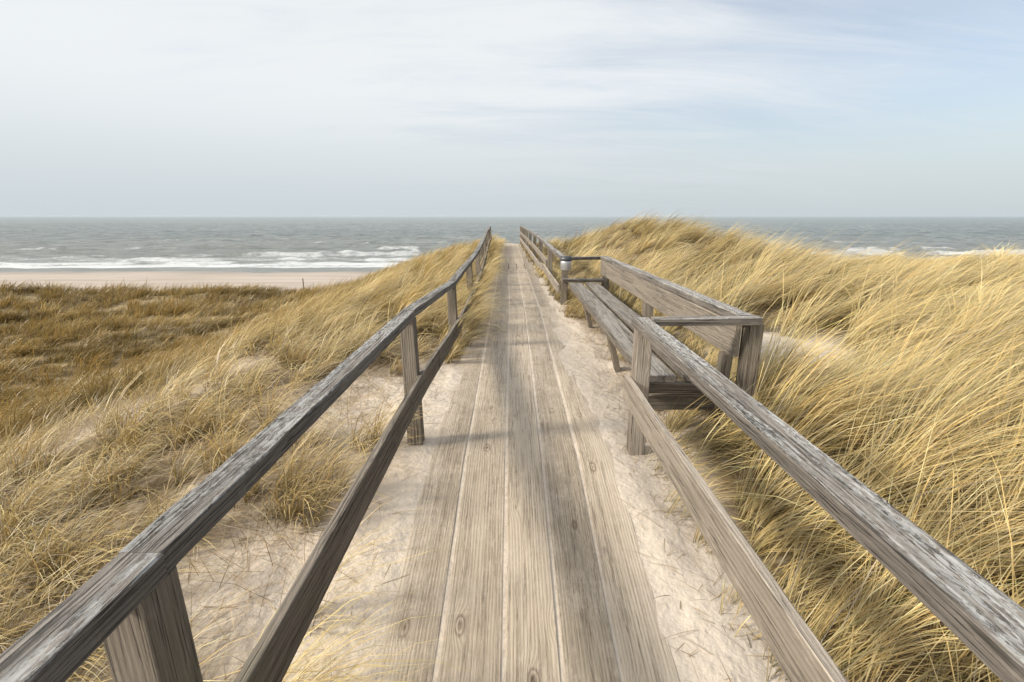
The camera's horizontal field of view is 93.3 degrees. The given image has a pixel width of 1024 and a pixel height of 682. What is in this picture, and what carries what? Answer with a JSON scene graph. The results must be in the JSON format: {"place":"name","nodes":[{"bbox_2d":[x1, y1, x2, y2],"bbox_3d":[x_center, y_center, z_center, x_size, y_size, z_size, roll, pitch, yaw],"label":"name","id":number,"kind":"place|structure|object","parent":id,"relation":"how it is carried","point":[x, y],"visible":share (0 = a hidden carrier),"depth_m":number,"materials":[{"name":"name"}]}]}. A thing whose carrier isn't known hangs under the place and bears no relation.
{"place":"outdoors","nodes":[
{"label":"outdoors","id":0,"kind":"place"},
{"bbox_2d":[0,229,1023,681],"bbox_3d":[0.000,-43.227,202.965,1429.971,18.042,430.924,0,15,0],"label":"ground","id":1,"kind":"structure","parent":0,"point":[724,657],"depth_m":2.34,"materials":[{"name":"beige sand"}]},
{"bbox_2d":[0,226,491,681],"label":"railing","id":2,"kind":"object","parent":1,"relation":"on","point":[126,606],"visible":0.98,"depth_m":0.92,"materials":[{"name":"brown wood"}]},
{"bbox_2d":[0,232,519,681],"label":"dune grass","id":3,"kind":"structure","parent":1,"relation":"on","point":[49,407],"depth_m":3.87,"materials":[{"name":"beige plant"}]},
{"bbox_2d":[380,244,679,681],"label":"boardwalk","id":4,"kind":"structure","parent":1,"relation":"on","point":[472,645],"depth_m":2.12,"materials":[{"name":"brown wood"}]},
{"bbox_2d":[519,226,564,292],"bbox_3d":[0.518,-2.609,13.860,0.118,1.083,15.144,0,15,-1],"label":"railing","id":5,"kind":"object","parent":4,"relation":"attached to","point":[525,241],"visible":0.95,"depth_m":9.76,"materials":[{"name":"grey wood"}]},
{"bbox_2d":[560,256,763,419],"bbox_3d":[0.988,-0.189,4.582,0.666,0.928,4.116,0,15,0],"label":"bench","id":6,"kind":"object","parent":1,"relation":"on","point":[717,323],"visible":0.75,"depth_m":3.04,"materials":[{"name":"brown wood"}]},
{"bbox_2d":[560,256,571,269],"bbox_3d":[0.700,-1.012,6.267,0.152,0.178,0.152,0,15,0],"label":"ashtray","id":7,"kind":"object","parent":6,"relation":"attached to","point":[565,262],"visible":1,"depth_m":6.21,"materials":[{"name":"metal"}]},
{"bbox_2d":[518,209,1023,681],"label":"dune grass","id":8,"kind":"structure","parent":1,"relation":"on","point":[970,329],"depth_m":2.47,"materials":[{"name":"beige plant"}]},
{"bbox_2d":[623,317,1023,681],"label":"railing","id":9,"kind":"object","parent":1,"relation":"on","point":[979,616],"visible":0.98,"depth_m":1.06,"materials":[{"name":"grey wood"}]},
{"bbox_2d":[0,215,1023,272],"bbox_3d":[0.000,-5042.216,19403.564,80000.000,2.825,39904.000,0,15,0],"label":"sea","id":10,"kind":"structure","parent":0,"point":[233,243],"depth_m":277.89,"materials":[{"name":"liquid"}]},
{"bbox_2d":[0,0,1023,214],"label":"sky","id":11,"kind":"structure","parent":0,"point":[108,107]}
]}

